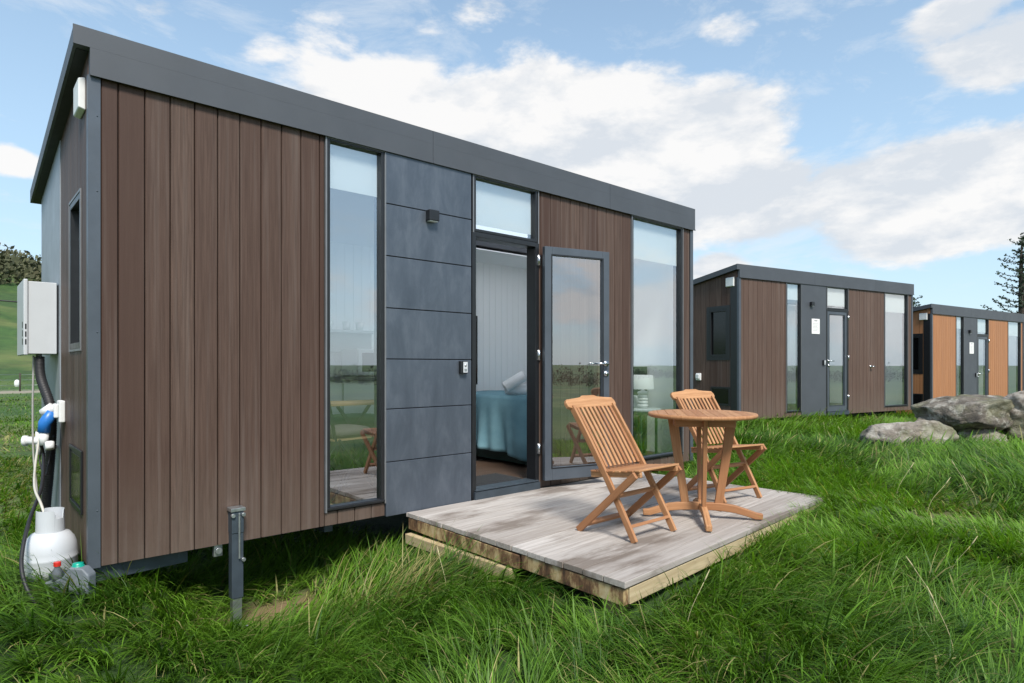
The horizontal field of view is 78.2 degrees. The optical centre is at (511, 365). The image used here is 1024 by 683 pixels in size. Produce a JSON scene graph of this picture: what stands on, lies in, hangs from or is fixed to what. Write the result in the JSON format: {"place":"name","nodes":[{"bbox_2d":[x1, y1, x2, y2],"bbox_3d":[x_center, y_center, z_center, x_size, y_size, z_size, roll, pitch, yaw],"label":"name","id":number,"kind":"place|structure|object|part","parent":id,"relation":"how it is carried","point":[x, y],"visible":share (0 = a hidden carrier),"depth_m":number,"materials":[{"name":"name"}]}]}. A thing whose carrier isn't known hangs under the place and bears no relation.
{"place":"outdoors","nodes":[
{"label":"outdoors","id":0,"kind":"place"},
{"bbox_2d":[0,270,1023,682],"bbox_3d":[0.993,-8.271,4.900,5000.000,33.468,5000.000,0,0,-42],"label":"ground","id":1,"kind":"structure","parent":0,"point":[12,364],"depth_m":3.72,"materials":[{"name":"plant"}]},
{"bbox_2d":[14,380,18,386],"bbox_3d":[-31.432,1.117,40.005,0.300,0.520,0.280,0,0,-42],"label":"white sack","id":2,"kind":"object","parent":1,"relation":"on","point":[16,383],"visible":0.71,"depth_m":39.90,"materials":[{"name":"white plastic"}]},
{"bbox_2d":[0,373,34,390],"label":"wire fence","id":3,"kind":"object","parent":1,"relation":"on","point":[19,381],"visible":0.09,"depth_m":35.97,"materials":[{"name":"grey metal"}]},
{"bbox_2d":[0,243,40,284],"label":"hill wood","id":4,"kind":"object","parent":1,"relation":"on","point":[22,266],"visible":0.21,"depth_m":110.50,"materials":[{"name":"green plant"}]},
{"bbox_2d":[24,507,78,589],"bbox_3d":[-2.494,0.976,3.403,0.254,0.402,0.254,0,0,-42],"label":"gas bottle","id":5,"kind":"object","parent":1,"relation":"on","point":[49,538],"visible":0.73,"depth_m":3.34,"materials":[{"name":"white metal"}]},
{"bbox_2d":[33,438,43,511],"bbox_3d":[-2.880,0.639,3.830,0.057,0.390,1.061,0,0,-38],"label":"gas hose","id":6,"kind":"object","parent":5,"relation":"attached to","point":[34,484],"visible":0.81,"depth_m":3.74,"materials":[{"name":"white rubber"}]},
{"bbox_2d":[45,561,95,601],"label":"plastic jugs","id":7,"kind":"object","parent":1,"relation":"on","point":[83,570],"visible":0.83,"depth_m":3.21,"materials":[{"name":"clear plastic"}]},
{"bbox_2d":[30,23,695,628],"bbox_3d":[-0.806,-0.054,6.005,5.838,3.448,2.697,0,0,-42],"label":"tiny cabin","id":8,"kind":"object","parent":1,"relation":"on","point":[222,247],"visible":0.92,"depth_m":4.12,"materials":[{"name":"brown wood"}]},
{"bbox_2d":[17,279,58,356],"bbox_3d":[-3.269,-0.279,4.346,0.198,0.577,0.525,0,0,-42],"label":"water heater","id":9,"kind":"object","parent":8,"relation":"attached to","point":[37,318],"visible":0.91,"depth_m":4.16,"materials":[{"name":"white metal"}]},
{"bbox_2d":[32,355,37,491],"bbox_3d":[-3.163,0.415,4.183,0.070,0.971,0.016,0,0,22],"label":"grey pipe","id":10,"kind":"object","parent":9,"relation":"hanging from","point":[33,366],"visible":0.8,"depth_m":4.19,"materials":[{"name":"plastic"}]},
{"bbox_2d":[34,356,56,511],"bbox_3d":[-3.123,0.570,4.214,0.118,1.271,0.397,0,0,-42],"label":"corrugated hose","id":11,"kind":"object","parent":9,"relation":"hanging from","point":[47,397],"visible":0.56,"depth_m":4.16,"materials":[{"name":"black rubber"}]},
{"bbox_2d":[21,432,56,453],"bbox_3d":[-3.174,0.515,4.224,0.186,0.150,0.105,0,0,-23],"label":"valve fitting","id":12,"kind":"object","parent":8,"relation":"attached to","point":[26,440],"visible":0.54,"depth_m":4.20,"materials":[{"name":"white plastic"}]},
{"bbox_2d":[37,400,64,449],"bbox_3d":[-2.920,0.376,3.993,0.139,0.311,0.132,0,0,-42],"label":"power inlet","id":13,"kind":"object","parent":8,"relation":"attached to","point":[50,413],"visible":1,"depth_m":3.97,"materials":[{"name":"white plastic"}]},
{"bbox_2d":[19,445,44,613],"bbox_3d":[-2.654,0.930,3.508,0.179,0.872,1.283,0,0,-41],"label":"power cable","id":14,"kind":"object","parent":13,"relation":"attached to","point":[23,545],"visible":0.73,"depth_m":3.29,"materials":[{"name":"black rubber"}]},
{"bbox_2d":[39,435,54,475],"bbox_3d":[-2.988,0.501,4.055,0.080,0.408,0.180,0,0,-42],"label":"black wire","id":15,"kind":"object","parent":13,"relation":"hanging from","point":[48,460],"visible":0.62,"depth_m":4.09,"materials":[{"name":"rubber"}]},
{"bbox_2d":[69,188,80,351],"bbox_3d":[-2.541,-0.540,3.702,0.053,0.908,0.458,0,0,-42],"label":"window","id":16,"kind":"structure","parent":8,"relation":"in","point":[75,204],"depth_m":3.83,"materials":[{"name":"grey glass"}]},
{"bbox_2d":[48,551,187,581],"bbox_3d":[-2.166,1.120,3.508,0.060,0.095,0.682,0,0,38],"label":"tow bar","id":17,"kind":"object","parent":8,"relation":"attached to","point":[156,562],"visible":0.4,"depth_m":3.56,"materials":[{"name":"grey metal"}]},
{"bbox_2d":[330,399,373,488],"bbox_3d":[-1.353,0.662,5.460,0.660,0.707,0.416,0,0,-42],"label":"folding table","id":18,"kind":"object","parent":8,"relation":"on","point":[368,403],"visible":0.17,"depth_m":5.38,"materials":[{"name":"brown wood"}]},
{"bbox_2d":[330,376,373,413],"bbox_3d":[-1.808,0.518,6.242,1.420,0.820,0.530,0,0,-42],"label":"kitchen bench","id":19,"kind":"object","parent":8,"relation":"on","point":[344,388],"visible":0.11,"depth_m":6.14,"materials":[{"name":"white ceramic"}]},
{"bbox_2d":[330,383,341,413],"bbox_3d":[-1.774,0.538,5.955,0.350,0.740,0.019,0,0,-42],"label":"cupboard door","id":20,"kind":"structure","parent":19,"relation":"in","point":[335,389],"depth_m":6.02,"materials":[{"name":"white wood"}]},
{"bbox_2d":[341,349,373,375],"bbox_3d":[-1.481,-0.038,6.552,0.460,0.270,0.363,0,0,-42],"label":"microwave oven","id":21,"kind":"object","parent":19,"relation":"on","point":[357,362],"visible":0.46,"depth_m":6.35,"materials":[{"name":"white metal"}]},
{"bbox_3d":[-1.367,-0.038,6.424,0.444,0.250,0.014,0,0,-42],"label":"door","id":22,"kind":"part","parent":21,"relation":"part of","materials":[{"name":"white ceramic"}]},
{"bbox_2d":[362,353,373,371],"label":"window","id":23,"kind":"structure","parent":21,"relation":"in","point":[367,358],"depth_m":6.34,"materials":[{"name":"clear glass"}]},
{"bbox_2d":[343,383,373,413],"bbox_3d":[-1.505,0.538,6.195,0.330,0.740,0.019,0,0,-42],"label":"cupboard door","id":24,"kind":"structure","parent":19,"relation":"in","point":[351,391],"depth_m":6.17,"materials":[{"name":"white wood"}]},
{"bbox_2d":[330,403,373,500],"bbox_3d":[-1.368,0.595,4.964,0.420,0.837,0.475,0,0,40],"label":"cafe chair","id":25,"kind":"object","parent":8,"relation":"on","point":[339,433],"visible":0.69,"depth_m":4.85,"materials":[{"name":"brown wood"}]},
{"bbox_2d":[330,413,373,472],"bbox_3d":[-1.616,0.706,5.831,0.840,0.505,0.320,0,0,-42],"label":"storage seat","id":26,"kind":"object","parent":8,"relation":"on","point":[343,461],"visible":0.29,"depth_m":5.78,"materials":[{"name":"fabric"}]},
{"bbox_2d":[330,329,373,351],"bbox_3d":[-1.946,-0.255,6.321,1.300,0.225,0.220,0,0,-42],"label":"wall shelf","id":27,"kind":"object","parent":8,"relation":"attached to","point":[340,340],"depth_m":6.62,"materials":[{"name":"white ceramic"}]},
{"bbox_2d":[324,136,385,512],"bbox_3d":[-1.106,-0.278,4.393,0.459,2.520,0.117,0,0,-42],"label":"window","id":28,"kind":"structure","parent":8,"relation":"in","point":[348,166],"depth_m":4.48,"materials":[{"name":"black glass"}]},
{"bbox_2d":[426,209,438,222],"bbox_3d":[-0.597,-1.127,4.739,0.090,0.086,0.054,0,0,-42],"label":"wall light","id":29,"kind":"object","parent":8,"relation":"attached to","point":[432,215],"visible":1,"depth_m":4.72,"materials":[{"name":"black plastic"}]},
{"bbox_2d":[459,361,467,373],"bbox_3d":[-0.380,0.010,4.941,0.068,0.100,0.039,0,0,-42],"label":"key safe","id":30,"kind":"object","parent":8,"relation":"attached to","point":[463,367],"visible":1,"depth_m":4.92,"materials":[{"name":"white plastic"}]},
{"bbox_2d":[476,316,477,383],"bbox_3d":[-0.562,-0.197,7.692,0.330,0.850,0.053,0,0,-42],"label":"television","id":31,"kind":"object","parent":8,"relation":"attached to","point":[476,349],"visible":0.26,"depth_m":7.78,"materials":[{"name":"black plastic"}]},
{"bbox_2d":[476,473,521,485],"bbox_3d":[-0.259,1.000,5.540,0.620,0.013,0.340,0,0,-42],"label":"door mat","id":32,"kind":"object","parent":8,"relation":"in","point":[489,479],"depth_m":5.57,"materials":[{"name":"grey fabric"}]},
{"bbox_2d":[473,174,538,243],"bbox_3d":[-0.073,-1.304,5.316,0.734,0.468,0.111,0,0,-42],"label":"window","id":33,"kind":"structure","parent":8,"relation":"in","point":[498,204],"depth_m":5.34,"materials":[{"name":"clear glass"}]},
{"bbox_2d":[476,367,646,464],"bbox_3d":[0.339,0.445,7.345,2.067,1.086,1.719,0,0,-42],"label":"bed","id":34,"kind":"object","parent":8,"relation":"on","point":[501,424],"visible":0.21,"depth_m":6.47,"materials":[{"name":"teal fabric"},{"name":"white fabric"}]},
{"bbox_2d":[504,384,526,394],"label":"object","id":35,"kind":"object","parent":34,"relation":"on","point":[520,389],"visible":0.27,"depth_m":6.58,"materials":[{"name":"white fabric"}]},
{"bbox_2d":[502,371,526,391],"bbox_3d":[0.027,0.161,6.557,0.253,0.112,0.125,-31,7,-12],"label":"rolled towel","id":36,"kind":"object","parent":35,"relation":"on","point":[514,381],"visible":0.99,"depth_m":6.51,"materials":[{"name":"white fabric"}]},
{"bbox_2d":[543,246,608,480],"bbox_3d":[0.579,-0.022,5.638,0.675,2.040,0.153,0,0,-26],"label":"door","id":37,"kind":"structure","parent":8,"relation":"in","point":[550,472],"depth_m":5.51,"materials":[{"name":"grey metal"}]},
{"bbox_2d":[634,407,660,453],"bbox_3d":[1.480,0.743,7.135,0.410,0.530,0.410,0,0,-42],"label":"side table","id":38,"kind":"object","parent":8,"relation":"on","point":[641,412],"visible":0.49,"depth_m":7.07,"materials":[{"name":"white wood"}]},
{"bbox_2d":[634,375,653,407],"bbox_3d":[1.480,0.288,7.135,0.250,0.375,0.250,0,0,-42],"label":"table lamp","id":39,"kind":"object","parent":38,"relation":"on","point":[642,382],"visible":0.98,"depth_m":7.06,"materials":[{"name":"white ceramic"}]},
{"bbox_2d":[630,214,683,462],"bbox_3d":[1.527,-0.278,6.737,0.924,2.520,0.117,0,0,-42],"label":"window","id":40,"kind":"structure","parent":8,"relation":"in","point":[650,240],"depth_m":6.88,"materials":[{"name":"grey glass"}]},
{"bbox_2d":[405,472,824,614],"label":"wooden deck","id":41,"kind":"structure","parent":1,"relation":"on","point":[533,531],"depth_m":4.10,"materials":[{"name":"grey wood"}]},
{"bbox_2d":[564,395,681,543],"bbox_3d":[0.715,0.642,4.137,0.498,0.881,0.615,0,0,-42],"label":"folding chair","id":42,"kind":"object","parent":41,"relation":"on","point":[631,472],"visible":1,"depth_m":4.13,"materials":[{"name":"brown wood"}]},
{"bbox_2d":[643,409,762,531],"bbox_3d":[1.334,0.695,4.427,0.741,0.733,0.741,0,0,38],"label":"round table","id":43,"kind":"object","parent":41,"relation":"on","point":[704,419],"visible":1,"depth_m":4.38,"materials":[{"name":"brown wood"}]},
{"bbox_2d":[670,389,766,502],"bbox_3d":[1.695,0.642,5.228,0.498,0.881,0.615,0,0,-30],"label":"folding chair","id":44,"kind":"object","parent":41,"relation":"on","point":[685,395],"visible":0.56,"depth_m":5.21,"materials":[{"name":"brown wood"}]},
{"bbox_2d":[437,422,1023,651],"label":"seed stalks","id":45,"kind":"object","parent":1,"relation":"on","point":[906,556],"visible":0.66,"depth_m":3.39,"materials":[{"name":"plant"}]},
{"bbox_2d":[693,264,913,419],"bbox_3d":[6.021,-0.334,13.910,5.838,3.048,2.447,0,0,-30],"label":"tiny cabin","id":46,"kind":"object","parent":1,"relation":"on","point":[760,349],"visible":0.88,"depth_m":12.44,"materials":[{"name":"wood"}]},
{"bbox_2d":[695,373,700,379],"bbox_3d":[3.631,0.210,12.293,0.060,0.140,0.120,0,0,-30],"label":"power inlet","id":47,"kind":"object","parent":46,"relation":"attached to","point":[697,376],"visible":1,"depth_m":12.26,"materials":[{"name":"white plastic"}]},
{"bbox_2d":[709,308,727,356],"bbox_3d":[3.910,-0.620,11.906,0.053,0.908,0.458,0,0,-30],"label":"window","id":48,"kind":"structure","parent":46,"relation":"in","point":[718,318],"depth_m":11.93,"materials":[{"name":"black glass"}]},
{"bbox_2d":[786,282,801,412],"bbox_3d":[5.457,-0.358,12.286,0.459,2.520,0.117,0,0,-30],"label":"window","id":49,"kind":"structure","parent":46,"relation":"in","point":[793,291],"depth_m":12.35,"materials":[{"name":"clear glass"}]},
{"bbox_2d":[812,319,819,333],"bbox_3d":[6.055,-0.790,12.560,0.250,0.300,0.009,0,0,-30],"label":"notice","id":50,"kind":"object","parent":46,"relation":"attached to","point":[815,326],"visible":1,"depth_m":12.56,"materials":[{"name":"paper"}]},
{"bbox_2d":[828,311,846,410],"bbox_3d":[6.667,-0.099,12.959,0.660,2.035,0.153,0,0,-30],"label":"door","id":51,"kind":"structure","parent":46,"relation":"in","point":[830,407],"depth_m":13.07,"materials":[{"name":"clear glass"}]},
{"bbox_2d":[827,286,848,310],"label":"window","id":52,"kind":"structure","parent":46,"relation":"in","point":[836,296],"depth_m":13.03,"materials":[{"name":"clear glass"}]},
{"bbox_2d":[884,292,907,406],"bbox_3d":[8.517,-0.358,14.038,0.924,2.520,0.117,0,0,-30],"label":"window","id":53,"kind":"structure","parent":46,"relation":"in","point":[893,302],"depth_m":14.21,"materials":[{"name":"clear glass"}]},
{"bbox_2d":[859,420,958,446],"bbox_3d":[5.370,1.012,8.620,1.098,0.585,0.768,0,0,-2],"label":"boulder","id":54,"kind":"object","parent":1,"relation":"on","point":[893,430],"visible":0.5,"depth_m":8.37,"materials":[{"name":"stone"}]},
{"bbox_2d":[913,295,922,306],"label":"conifer tree","id":55,"kind":"object","parent":1,"relation":"on","point":[914,302],"visible":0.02,"depth_m":43.73,"materials":[{"name":"green plant"}]},
{"bbox_2d":[915,417,947,425],"bbox_3d":[6.374,0.995,9.564,0.584,0.429,0.499,0,0,-29],"label":"boulder","id":56,"kind":"object","parent":1,"relation":"on","point":[921,418],"visible":0.11,"depth_m":9.64,"materials":[{"name":"stone"}]},
{"bbox_2d":[896,304,1023,414],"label":"tiny cabin","id":57,"kind":"object","parent":1,"relation":"on","point":[945,363],"visible":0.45,"depth_m":16.71,"materials":[{"name":"orange wood"}]},
{"bbox_2d":[913,336,920,371],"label":"window","id":58,"kind":"structure","parent":57,"relation":"in","point":[916,339],"depth_m":15.99,"materials":[{"name":"black glass"}]},
{"bbox_2d":[956,316,963,395],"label":"window","id":59,"kind":"structure","parent":57,"relation":"in","point":[959,319],"depth_m":16.64,"materials":[{"name":"clear glass"}]},
{"bbox_2d":[969,342,973,353],"bbox_3d":[12.307,-0.480,16.868,0.250,0.300,0.009,0,0,-33],"label":"notice","id":60,"kind":"object","parent":57,"relation":"attached to","point":[971,347],"visible":1,"depth_m":16.86,"materials":[{"name":"paper"}]},
{"bbox_2d":[977,318,987,334],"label":"window","id":61,"kind":"structure","parent":57,"relation":"in","point":[982,324],"depth_m":17.39,"materials":[{"name":"clear glass"}]},
{"bbox_2d":[978,336,987,394],"bbox_3d":[12.897,0.211,17.297,0.660,2.035,0.153,0,0,-33],"label":"door","id":62,"kind":"structure","parent":57,"relation":"in","point":[979,337],"depth_m":17.42,"materials":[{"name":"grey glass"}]},
{"bbox_2d":[1008,321,1020,393],"bbox_3d":[14.682,-0.048,18.481,0.924,2.520,0.117,0,0,-33],"label":"window","id":63,"kind":"structure","parent":57,"relation":"in","point":[1014,328],"depth_m":18.53,"materials":[{"name":"clear glass"}]},
{"bbox_2d":[954,429,1007,443],"bbox_3d":[6.819,1.136,9.295,0.660,0.462,0.891,0,0,-7],"label":"boulder","id":64,"kind":"object","parent":1,"relation":"on","point":[976,431],"visible":0.13,"depth_m":9.11,"materials":[{"name":"stone"}]},
{"bbox_2d":[910,394,1014,431],"bbox_3d":[6.921,0.761,9.541,1.150,0.652,1.118,0,0,-19],"label":"boulder","id":65,"kind":"object","parent":64,"relation":"on","point":[964,411],"visible":0.72,"depth_m":9.17,"materials":[{"name":"stone"}]},
{"bbox_2d":[980,232,1023,313],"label":"conifer tree","id":66,"kind":"object","parent":1,"relation":"on","point":[1020,286],"visible":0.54,"depth_m":38.02,"materials":[{"name":"green plant"}]},
{"bbox_2d":[1002,390,1023,442],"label":"boulder","id":67,"kind":"object","parent":1,"relation":"on","point":[1017,411],"visible":0.44,"depth_m":9.09,"materials":[{"name":"stone"}]},
{"bbox_2d":[0,0,1023,312],"label":"sky","id":68,"kind":"structure","parent":0,"point":[883,140],"materials":[{"name":"blue"}]}
]}

